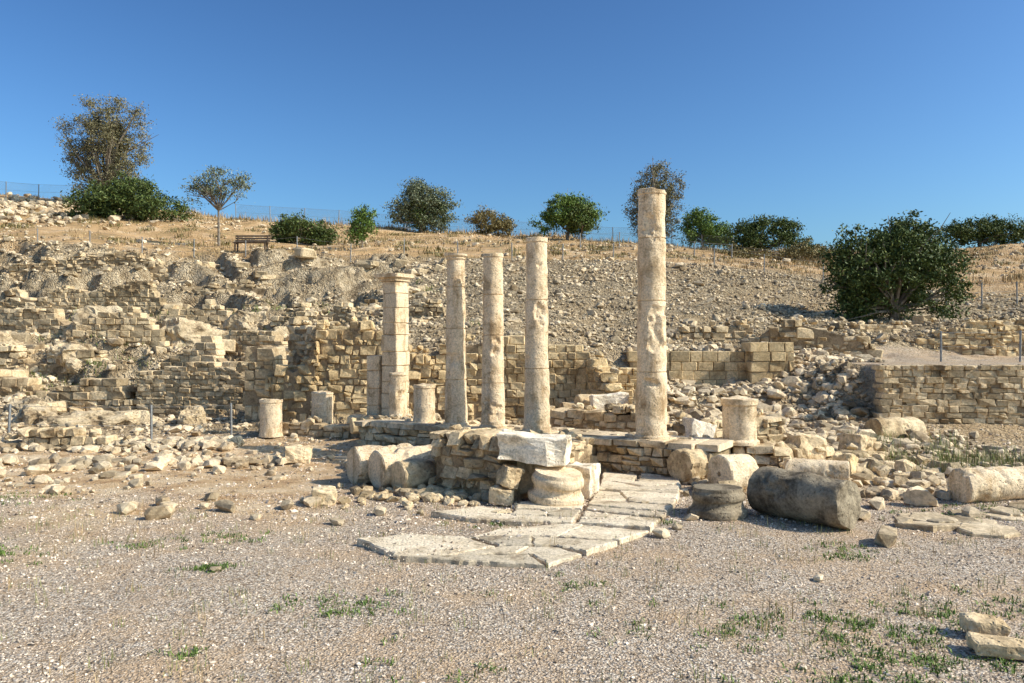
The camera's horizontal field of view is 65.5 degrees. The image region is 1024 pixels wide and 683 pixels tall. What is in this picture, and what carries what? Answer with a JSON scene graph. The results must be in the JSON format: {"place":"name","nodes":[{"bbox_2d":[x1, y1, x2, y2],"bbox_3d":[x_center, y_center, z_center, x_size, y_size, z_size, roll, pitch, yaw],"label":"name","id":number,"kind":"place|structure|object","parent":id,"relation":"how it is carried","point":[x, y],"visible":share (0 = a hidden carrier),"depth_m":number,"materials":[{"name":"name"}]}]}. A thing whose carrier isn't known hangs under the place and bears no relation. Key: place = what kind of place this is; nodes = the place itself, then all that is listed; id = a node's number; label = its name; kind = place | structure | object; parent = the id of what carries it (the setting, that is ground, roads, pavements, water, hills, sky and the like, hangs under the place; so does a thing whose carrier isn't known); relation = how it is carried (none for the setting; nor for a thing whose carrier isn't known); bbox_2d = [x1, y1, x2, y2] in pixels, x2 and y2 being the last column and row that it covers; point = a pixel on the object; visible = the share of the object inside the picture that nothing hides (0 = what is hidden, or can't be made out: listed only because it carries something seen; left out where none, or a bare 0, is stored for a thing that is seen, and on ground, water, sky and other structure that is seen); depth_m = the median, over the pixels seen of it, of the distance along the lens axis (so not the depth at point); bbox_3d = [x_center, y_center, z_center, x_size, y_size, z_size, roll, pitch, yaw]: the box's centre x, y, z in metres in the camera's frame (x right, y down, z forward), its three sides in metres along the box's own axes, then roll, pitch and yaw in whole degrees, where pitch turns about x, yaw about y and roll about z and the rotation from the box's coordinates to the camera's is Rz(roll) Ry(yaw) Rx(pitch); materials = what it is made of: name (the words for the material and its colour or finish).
{"place":"outdoors","nodes":[
{"label":"outdoors","id":0,"kind":"place"},
{"bbox_2d":[0,195,1023,682],"bbox_3d":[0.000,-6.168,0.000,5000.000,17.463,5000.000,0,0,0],"label":"ground","id":1,"kind":"structure","parent":0,"point":[346,279],"depth_m":8.71,"materials":[{"name":"gravel"}]},
{"bbox_2d":[0,308,70,334],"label":"terrace wall","id":2,"kind":"structure","parent":1,"relation":"on","point":[53,321],"depth_m":31.00,"materials":[{"name":"stone"}]},
{"bbox_2d":[0,342,107,380],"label":"terrace wall","id":3,"kind":"structure","parent":1,"relation":"on","point":[12,357],"depth_m":26.98,"materials":[{"name":"stone"}]},
{"bbox_2d":[3,426,133,449],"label":"stone wall","id":4,"kind":"structure","parent":1,"relation":"on","point":[70,436],"depth_m":18.14,"materials":[{"name":"stone"}]},
{"bbox_2d":[0,369,138,411],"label":"terrace wall","id":5,"kind":"structure","parent":1,"relation":"on","point":[112,394],"depth_m":24.80,"materials":[{"name":"stone"}]},
{"bbox_2d":[0,281,167,316],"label":"terrace wall","id":6,"kind":"structure","parent":1,"relation":"on","point":[144,296],"depth_m":35.74,"materials":[{"name":"stone"}]},
{"bbox_2d":[8,250,169,282],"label":"terrace wall","id":7,"kind":"structure","parent":1,"relation":"on","point":[79,262],"depth_m":39.85,"materials":[{"name":"stone"}]},
{"bbox_2d":[0,192,193,229],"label":"hilltop rubble heap","id":8,"kind":"object","parent":1,"relation":"on","point":[9,206],"visible":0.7,"depth_m":64.37,"materials":[{"name":"stone"}]},
{"bbox_2d":[48,92,158,203],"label":"eucalyptus tree","id":9,"kind":"object","parent":1,"relation":"on","point":[113,150],"visible":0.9,"depth_m":70.52,"materials":[{"name":"green plant"}]},
{"bbox_2d":[61,306,172,348],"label":"terrace wall","id":10,"kind":"structure","parent":1,"relation":"on","point":[129,325],"depth_m":29.10,"materials":[{"name":"stone"}]},
{"bbox_2d":[58,169,197,221],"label":"carob bush","id":11,"kind":"object","parent":1,"relation":"on","point":[117,197],"visible":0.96,"depth_m":64.02,"materials":[{"name":"green plant"}]},
{"bbox_2d":[0,453,294,477],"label":"rubble heap","id":12,"kind":"object","parent":1,"relation":"on","point":[217,463],"visible":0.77,"depth_m":15.81,"materials":[{"name":"stone"}]},
{"bbox_2d":[133,361,244,417],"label":"terrace wall","id":13,"kind":"structure","parent":1,"relation":"on","point":[210,387],"depth_m":24.50,"materials":[{"name":"stone"}]},
{"bbox_2d":[0,305,382,427],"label":"bedrock outcrop","id":14,"kind":"object","parent":1,"relation":"on","point":[180,331],"visible":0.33,"depth_m":27.05,"materials":[{"name":"stone"}]},
{"bbox_2d":[157,335,227,369],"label":"terrace wall","id":15,"kind":"structure","parent":1,"relation":"on","point":[209,348],"depth_m":26.27,"materials":[{"name":"stone"}]},
{"bbox_2d":[155,299,232,328],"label":"terrace wall","id":16,"kind":"structure","parent":1,"relation":"on","point":[211,312],"depth_m":32.26,"materials":[{"name":"stone"}]},
{"bbox_2d":[178,165,255,246],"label":"young olive tree","id":17,"kind":"object","parent":1,"relation":"on","point":[205,190],"visible":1,"depth_m":49.83,"materials":[{"name":"green plant"}]},
{"bbox_2d":[4,247,446,411],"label":"fallen blocks","id":18,"kind":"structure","parent":1,"relation":"on","point":[229,344],"depth_m":37.76,"materials":[{"name":"stone"}]},
{"bbox_2d":[184,279,275,297],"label":"terrace wall","id":19,"kind":"structure","parent":1,"relation":"on","point":[248,286],"depth_m":38.12,"materials":[{"name":"stone"}]},
{"bbox_2d":[221,330,287,360],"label":"terrace wall","id":20,"kind":"structure","parent":1,"relation":"on","point":[243,339],"depth_m":27.55,"materials":[{"name":"stone"}]},
{"bbox_2d":[240,345,287,421],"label":"ruined masonry pier","id":21,"kind":"structure","parent":1,"relation":"on","point":[260,363],"depth_m":22.84,"materials":[{"name":"stone"}]},
{"bbox_2d":[258,399,282,437],"bbox_3d":[-6.048,1.902,19.994,0.597,0.955,0.598,0,0,0],"label":"column stub","id":22,"kind":"object","parent":1,"relation":"on","point":[270,418],"depth_m":19.76,"materials":[{"name":"stone"}]},
{"bbox_2d":[265,341,320,421],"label":"ruined masonry pier","id":23,"kind":"structure","parent":1,"relation":"on","point":[293,387],"depth_m":22.37,"materials":[{"name":"stone"}]},
{"bbox_2d":[264,209,342,245],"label":"carob bush","id":24,"kind":"object","parent":1,"relation":"on","point":[289,228],"visible":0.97,"depth_m":54.41,"materials":[{"name":"green plant"}]},
{"bbox_2d":[286,316,346,368],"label":"terrace wall","id":25,"kind":"structure","parent":1,"relation":"on","point":[302,330],"depth_m":24.90,"materials":[{"name":"stone"}]},
{"bbox_2d":[271,302,367,326],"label":"terrace wall","id":26,"kind":"structure","parent":1,"relation":"on","point":[343,313],"depth_m":30.77,"materials":[{"name":"stone"}]},
{"bbox_2d":[257,413,388,439],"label":"stone wall","id":27,"kind":"structure","parent":1,"relation":"on","point":[315,426],"depth_m":19.90,"materials":[{"name":"stone"}]},
{"bbox_2d":[311,391,332,423],"bbox_3d":[-4.995,1.800,21.001,0.585,1.001,0.594,0,0,0],"label":"column stub","id":28,"kind":"object","parent":27,"relation":"on","point":[322,404],"depth_m":20.77,"materials":[{"name":"stone"}]},
{"bbox_2d":[367,273,414,415],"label":"square pier","id":29,"kind":"structure","parent":27,"relation":"on","point":[393,357],"depth_m":19.86,"materials":[{"name":"stone"}]},
{"bbox_2d":[388,372,406,417],"bbox_3d":[-2.779,1.420,19.400,0.505,1.361,0.493,0,0,0],"label":"column stub","id":30,"kind":"object","parent":27,"relation":"on","point":[397,387],"depth_m":19.22,"materials":[{"name":"stone"}]},
{"bbox_2d":[344,203,378,247],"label":"green tree","id":31,"kind":"object","parent":1,"relation":"on","point":[358,233],"visible":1,"depth_m":49.81,"materials":[{"name":"green plant"}]},
{"bbox_2d":[346,443,413,484],"bbox_3d":[-2.302,2.174,14.219,1.154,0.689,0.690,0,0,-35],"label":"fallen column drum","id":32,"kind":"object","parent":1,"relation":"on","point":[357,464],"visible":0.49,"depth_m":13.86,"materials":[{"name":"stone"}]},
{"bbox_2d":[315,317,482,419],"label":"rubble back wall","id":33,"kind":"structure","parent":1,"relation":"on","point":[342,367],"depth_m":22.28,"materials":[{"name":"stone"}]},
{"bbox_2d":[368,444,431,488],"bbox_3d":[-1.823,2.166,13.789,1.184,0.689,0.683,0,0,-35],"label":"fallen column drum","id":34,"kind":"object","parent":1,"relation":"on","point":[380,463],"visible":0.48,"depth_m":13.47,"materials":[{"name":"stone"}]},
{"bbox_2d":[357,299,445,320],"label":"terrace wall","id":35,"kind":"structure","parent":1,"relation":"on","point":[433,308],"depth_m":28.02,"materials":[{"name":"stone"}]},
{"bbox_2d":[299,482,519,515],"bbox_3d":[-1.280,2.430,12.716,4.010,0.220,2.927,0,0,0],"label":"rubble heap","id":36,"kind":"object","parent":1,"relation":"on","point":[428,493],"visible":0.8,"depth_m":12.44,"materials":[{"name":"stone"}]},
{"bbox_2d":[1,228,823,279],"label":"wire fence","id":37,"kind":"object","parent":1,"relation":"on","point":[409,245],"visible":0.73,"depth_m":44.18,"materials":[{"name":"metal"}]},
{"bbox_2d":[390,459,436,487],"bbox_3d":[-1.637,2.230,13.310,0.642,0.540,0.550,0,0,-41],"label":"fallen column drum","id":38,"kind":"object","parent":1,"relation":"on","point":[411,473],"visible":0.85,"depth_m":13.11,"materials":[{"name":"stone"}]},
{"bbox_2d":[382,176,460,232],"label":"carob tree","id":39,"kind":"object","parent":1,"relation":"on","point":[420,191],"visible":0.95,"depth_m":72.42,"materials":[{"name":"green plant"}]},
{"bbox_2d":[428,424,538,501],"bbox_3d":[-0.402,2.022,13.045,1.690,1.256,1.208,0,0,34],"label":"masonry pedestal","id":40,"kind":"object","parent":1,"relation":"on","point":[468,461],"visible":0.69,"depth_m":12.74,"materials":[{"name":"stone"}]},
{"bbox_2d":[517,461,540,494],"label":"limestone block","id":41,"kind":"structure","parent":40,"relation":"on","point":[526,483],"depth_m":12.47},
{"bbox_2d":[497,429,571,466],"bbox_3d":[0.359,1.647,12.417,1.154,0.518,0.696,0,0,13],"label":"limestone block","id":42,"kind":"object","parent":41,"relation":"on","point":[550,450],"depth_m":12.15,"materials":[{"name":"stone"}]},
{"bbox_2d":[462,204,518,235],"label":"dry scrub bush","id":43,"kind":"object","parent":1,"relation":"on","point":[504,225],"visible":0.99,"depth_m":71.62,"materials":[{"name":"green plant"}]},
{"bbox_2d":[184,208,797,251],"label":"tall dry grass","id":44,"kind":"structure","parent":1,"relation":"on","point":[405,227],"depth_m":74.73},
{"bbox_2d":[0,237,1023,423],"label":"bank rubble stones","id":45,"kind":"object","parent":1,"relation":"on","point":[882,337],"visible":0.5,"depth_m":34.44,"materials":[{"name":"stone"}]},
{"bbox_2d":[0,350,1023,500],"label":"fallen stones","id":46,"kind":"object","parent":1,"relation":"on","point":[888,493],"visible":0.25,"depth_m":17.01,"materials":[{"name":"stone"}]},
{"bbox_2d":[0,194,1023,285],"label":"hillside stones","id":47,"kind":"object","parent":1,"relation":"on","point":[787,260],"visible":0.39,"depth_m":56.59,"materials":[{"name":"stone"}]},
{"bbox_2d":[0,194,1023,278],"bbox_3d":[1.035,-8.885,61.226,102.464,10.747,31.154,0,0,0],"label":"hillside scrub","id":48,"kind":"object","parent":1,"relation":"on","point":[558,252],"visible":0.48,"depth_m":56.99,"materials":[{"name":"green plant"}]},
{"bbox_2d":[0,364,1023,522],"bbox_3d":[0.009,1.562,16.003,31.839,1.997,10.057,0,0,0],"label":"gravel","id":49,"kind":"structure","parent":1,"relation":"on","point":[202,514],"depth_m":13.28,"materials":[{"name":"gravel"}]},
{"bbox_2d":[0,434,244,453],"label":"rubble heap","id":50,"kind":"object","parent":49,"relation":"on","point":[204,443],"visible":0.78,"depth_m":18.05,"materials":[{"name":"stone"}]},
{"bbox_2d":[0,461,1023,682],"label":"ground weeds","id":51,"kind":"object","parent":1,"relation":"on","point":[827,618],"visible":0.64,"depth_m":6.92,"materials":[{"name":"green plant"}]},
{"bbox_2d":[4,196,1023,287],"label":"hillside dry grass","id":52,"kind":"structure","parent":1,"relation":"on","point":[601,257],"depth_m":51.87,"materials":[{"name":"plant"}]},
{"bbox_2d":[357,472,681,568],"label":"flagstone paving","id":53,"kind":"structure","parent":1,"relation":"on","point":[528,549],"depth_m":10.25,"materials":[{"name":"stone"}]},
{"bbox_2d":[346,479,692,571],"bbox_3d":[0.497,2.430,11.313,7.023,0.080,2.145,0,0,-35],"label":"paving grit","id":54,"kind":"object","parent":53,"relation":"on","point":[415,523],"visible":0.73,"depth_m":10.58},
{"bbox_2d":[356,426,730,479],"bbox_3d":[0.305,2.286,16.673,8.439,0.728,1.403,0,0,32],"label":"colonnade stylobate","id":55,"kind":"object","parent":1,"relation":"on","point":[638,460],"visible":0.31,"depth_m":15.03,"materials":[{"name":"stone"}]},
{"bbox_2d":[353,417,733,451],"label":"stylobate paving","id":56,"kind":"structure","parent":55,"relation":"on","point":[709,444],"depth_m":15.01,"materials":[{"name":"stone"}]},
{"bbox_2d":[413,383,435,422],"bbox_3d":[-1.981,1.382,18.002,0.526,0.875,0.531,0,0,0],"label":"column stub","id":57,"kind":"object","parent":56,"relation":"on","point":[424,403],"depth_m":17.79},
{"bbox_2d":[435,424,475,428],"bbox_3d":[-1.221,1.843,17.305,0.694,0.088,0.683,0,0,32],"label":"plinth","id":58,"kind":"object","parent":56,"relation":"on","point":[441,426],"depth_m":17.10,"materials":[{"name":"stone"}]},
{"bbox_2d":[443,252,468,425],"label":"standing column","id":59,"kind":"structure","parent":58,"relation":"on","point":[456,409],"depth_m":17.12,"materials":[{"name":"stone"}]},
{"bbox_2d":[521,430,558,433],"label":"column plinth","id":60,"kind":"structure","parent":56,"relation":"on","point":[554,431],"depth_m":15.87,"materials":[{"name":"stone"}]},
{"bbox_2d":[522,237,551,432],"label":"standing column","id":61,"kind":"structure","parent":60,"relation":"on","point":[536,401],"depth_m":15.86,"materials":[{"name":"stone"}]},
{"bbox_2d":[626,436,676,442],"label":"column plinth","id":62,"kind":"structure","parent":56,"relation":"on","point":[633,438],"depth_m":14.71,"materials":[{"name":"stone"}]},
{"bbox_2d":[634,187,668,439],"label":"standing column","id":63,"kind":"structure","parent":62,"relation":"on","point":[651,405],"depth_m":14.78,"materials":[{"name":"stone"}]},
{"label":"column plinth","id":64,"kind":"object","parent":56,"relation":"on","visible":0},
{"bbox_2d":[479,252,506,428],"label":"standing column","id":65,"kind":"structure","parent":64,"relation":"on","point":[493,403],"depth_m":16.61,"materials":[{"name":"stone"}]},
{"bbox_2d":[528,465,583,505],"bbox_3d":[0.665,2.196,12.091,0.855,0.563,0.856,0,0,0],"label":"attic column base","id":66,"kind":"object","parent":1,"relation":"on","point":[558,486],"visible":0.97,"depth_m":11.77,"materials":[{"name":"stone"}]},
{"bbox_2d":[526,190,609,239],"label":"carob tree","id":67,"kind":"object","parent":1,"relation":"on","point":[551,216],"visible":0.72,"depth_m":69.39,"materials":[{"name":"green plant"}]},
{"bbox_2d":[503,335,637,421],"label":"ashlar back wall","id":68,"kind":"structure","parent":1,"relation":"on","point":[568,378],"depth_m":22.06,"materials":[{"name":"stone"}]},
{"bbox_2d":[558,429,602,466],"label":"stone wall","id":69,"kind":"structure","parent":1,"relation":"on","point":[584,448],"depth_m":14.85,"materials":[{"name":"stone"}]},
{"bbox_2d":[561,199,600,240],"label":"carob bush","id":70,"kind":"object","parent":1,"relation":"on","point":[579,225],"visible":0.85,"depth_m":68.86,"materials":[{"name":"green plant"}]},
{"bbox_2d":[566,461,600,498],"bbox_3d":[1.157,2.247,12.938,0.474,0.532,0.554,0,0,23],"label":"limestone block","id":71,"kind":"object","parent":1,"relation":"on","point":[590,472],"depth_m":12.72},
{"bbox_2d":[586,351,622,411],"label":"ashlar cross wall","id":72,"kind":"structure","parent":1,"relation":"on","point":[603,379],"depth_m":21.31,"materials":[{"name":"stone"}]},
{"bbox_2d":[550,402,684,431],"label":"stone wall","id":73,"kind":"structure","parent":1,"relation":"on","point":[620,417],"depth_m":17.95,"materials":[{"name":"stone"}]},
{"bbox_2d":[621,158,689,242],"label":"eucalyptus tree","id":74,"kind":"object","parent":1,"relation":"on","point":[656,184],"visible":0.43,"depth_m":75.60,"materials":[{"name":"green plant"}]},
{"bbox_2d":[626,351,748,385],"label":"ashlar terrace wall","id":75,"kind":"structure","parent":1,"relation":"on","point":[712,368],"depth_m":24.85,"materials":[{"name":"stone"}]},
{"bbox_2d":[667,447,711,482],"bbox_3d":[3.286,2.193,14.258,0.870,0.633,0.617,0,0,-35],"label":"fallen column drum","id":76,"kind":"object","parent":1,"relation":"on","point":[685,464],"visible":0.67,"depth_m":13.97,"materials":[{"name":"stone"}]},
{"bbox_2d":[670,205,735,248],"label":"carob bush","id":77,"kind":"object","parent":1,"relation":"on","point":[701,222],"visible":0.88,"depth_m":73.48,"materials":[{"name":"green plant"}]},
{"bbox_2d":[667,319,754,341],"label":"ruined rubble wall","id":78,"kind":"structure","parent":1,"relation":"on","point":[738,330],"depth_m":27.29,"materials":[{"name":"stone"}]},
{"bbox_2d":[687,483,747,520],"bbox_3d":[2.955,2.301,11.465,0.850,0.442,0.841,0,0,0],"label":"attic column base","id":79,"kind":"object","parent":1,"relation":"on","point":[717,502],"visible":0.99,"depth_m":11.15,"materials":[{"name":"grey stone"}]},
{"bbox_2d":[672,409,785,442],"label":"stone wall","id":80,"kind":"structure","parent":1,"relation":"on","point":[770,428],"depth_m":17.84,"materials":[{"name":"stone"}]},
{"bbox_2d":[729,438,791,467],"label":"column pedestal wall","id":81,"kind":"structure","parent":1,"relation":"on","point":[764,453],"depth_m":14.63,"materials":[{"name":"stone"}]},
{"bbox_2d":[721,395,759,445],"bbox_3d":[4.303,1.482,15.054,0.730,0.896,0.721,0,0,0],"label":"column stub","id":82,"kind":"object","parent":81,"relation":"on","point":[739,413],"depth_m":14.78,"materials":[{"name":"stone"}]},
{"bbox_2d":[722,214,820,257],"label":"carob bush","id":83,"kind":"object","parent":1,"relation":"on","point":[754,235],"visible":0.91,"depth_m":64.37,"materials":[{"name":"green plant"}]},
{"bbox_2d":[620,341,933,449],"bbox_3d":[7.271,1.272,21.904,7.630,2.563,9.168,0,0,0],"label":"rubble heap","id":84,"kind":"object","parent":1,"relation":"on","point":[796,385],"visible":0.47,"depth_m":22.37,"materials":[{"name":"stone"}]},
{"bbox_2d":[715,237,838,262],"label":"dry scrub bush","id":85,"kind":"object","parent":1,"relation":"on","point":[803,250],"visible":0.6,"depth_m":61.59,"materials":[{"name":"brown plant"}]},
{"bbox_2d":[747,466,860,529],"bbox_3d":[4.069,2.161,11.076,0.694,0.713,1.464,0,0,-34],"label":"fallen column drum","id":86,"kind":"object","parent":1,"relation":"on","point":[814,498],"visible":1,"depth_m":10.77,"materials":[{"name":"grey stone"}]},
{"bbox_2d":[747,315,883,357],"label":"ruined rubble wall","id":87,"kind":"structure","parent":1,"relation":"on","point":[798,334],"depth_m":26.33,"materials":[{"name":"stone"}]},
{"bbox_2d":[787,441,888,459],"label":"stone wall","id":88,"kind":"structure","parent":1,"relation":"on","point":[879,447],"depth_m":15.98,"materials":[{"name":"stone"}]},
{"bbox_2d":[784,432,826,459],"bbox_3d":[5.739,2.058,15.603,0.692,0.535,0.559,0,0,-18],"label":"limestone block","id":89,"kind":"object","parent":88,"relation":"on","point":[804,443],"depth_m":15.39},
{"bbox_2d":[716,446,968,489],"bbox_3d":[6.259,2.395,15.382,6.101,0.411,5.450,0,0,0],"label":"rubble heap","id":90,"kind":"object","parent":1,"relation":"on","point":[864,474],"visible":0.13,"depth_m":14.42,"materials":[{"name":"stone"}]},
{"bbox_2d":[809,209,979,322],"bbox_3d":[15.786,-2.975,33.061,7.033,5.019,4.282,0,0,0],"label":"carob bush","id":91,"kind":"object","parent":1,"relation":"on","point":[886,273],"visible":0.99,"depth_m":32.36,"materials":[{"name":"green plant"}]},
{"bbox_2d":[772,423,1023,472],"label":"bank weeds","id":92,"kind":"object","parent":1,"relation":"on","point":[977,454],"visible":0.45,"depth_m":15.72,"materials":[{"name":"plant"}]},
{"bbox_2d":[830,314,1023,333],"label":"terrace wall","id":93,"kind":"structure","parent":1,"relation":"on","point":[893,327],"depth_m":29.86,"materials":[{"name":"stone"}]},
{"bbox_2d":[865,489,1023,538],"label":"scattered paving stones","id":94,"kind":"object","parent":1,"relation":"on","point":[934,521],"visible":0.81,"depth_m":10.85,"materials":[{"name":"stone"}]},
{"bbox_2d":[871,364,1023,425],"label":"retaining wall","id":95,"kind":"structure","parent":1,"relation":"on","point":[956,394],"depth_m":20.08,"materials":[{"name":"stone"}]},
{"bbox_2d":[914,318,1023,355],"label":"terrace wall","id":96,"kind":"structure","parent":1,"relation":"on","point":[976,338],"depth_m":27.80,"materials":[{"name":"stone"}]},
{"bbox_2d":[936,212,1023,246],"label":"carob bush","id":97,"kind":"object","parent":1,"relation":"on","point":[989,231],"visible":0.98,"depth_m":75.34,"materials":[{"name":"green plant"}]},
{"bbox_2d":[959,612,1010,636],"bbox_3d":[3.996,2.421,6.732,0.346,0.203,0.247,0,0,17],"label":"limestone block","id":98,"kind":"object","parent":1,"relation":"on","point":[987,623],"depth_m":6.67,"materials":[{"name":"stone"}]},
{"bbox_2d":[947,466,1023,502],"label":"fallen column drum","id":99,"kind":"object","parent":1,"relation":"on","point":[986,484],"visible":0.96,"depth_m":12.19,"materials":[{"name":"stone"}]},
{"bbox_2d":[965,631,1023,659],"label":"limestone block","id":100,"kind":"object","parent":1,"relation":"on","point":[1004,647],"depth_m":6.26,"materials":[{"name":"stone"}]},
{"bbox_2d":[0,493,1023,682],"bbox_3d":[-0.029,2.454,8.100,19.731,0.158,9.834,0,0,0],"label":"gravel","id":101,"kind":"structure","parent":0,"point":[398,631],"depth_m":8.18,"materials":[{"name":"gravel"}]},
{"bbox_2d":[0,486,1023,682],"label":"dry grass","id":102,"kind":"structure","parent":0,"point":[605,593],"depth_m":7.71,"materials":[{"name":"plant"}]},
{"bbox_2d":[0,0,1023,249],"label":"sky","id":103,"kind":"structure","parent":0,"point":[823,114],"materials":[{"name":"blue"}]},
{"bbox_2d":[707,454,758,489],"bbox_3d":[3.702,2.192,13.321,0.660,0.644,0.639,0,0,-30],"label":"fallen column drum","id":104,"kind":"object","parent":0,"point":[741,468],"visible":0.84,"depth_m":13.10,"materials":[{"name":"stone"}]},
{"bbox_2d":[741,342,793,383],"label":"ashlar pier","id":105,"kind":"structure","parent":0,"point":[770,360],"depth_m":24.27,"materials":[{"name":"stone"}]},
{"bbox_2d":[784,458,849,479],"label":"stone block","id":106,"kind":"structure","parent":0,"point":[835,469],"depth_m":13.57,"materials":[{"name":"stone"}]},
{"bbox_2d":[863,416,925,437],"bbox_3d":[9.180,2.144,19.099,1.323,0.687,0.695,0,0,-18],"label":"fallen column drum","id":107,"kind":"object","parent":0,"point":[894,424],"visible":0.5,"depth_m":18.84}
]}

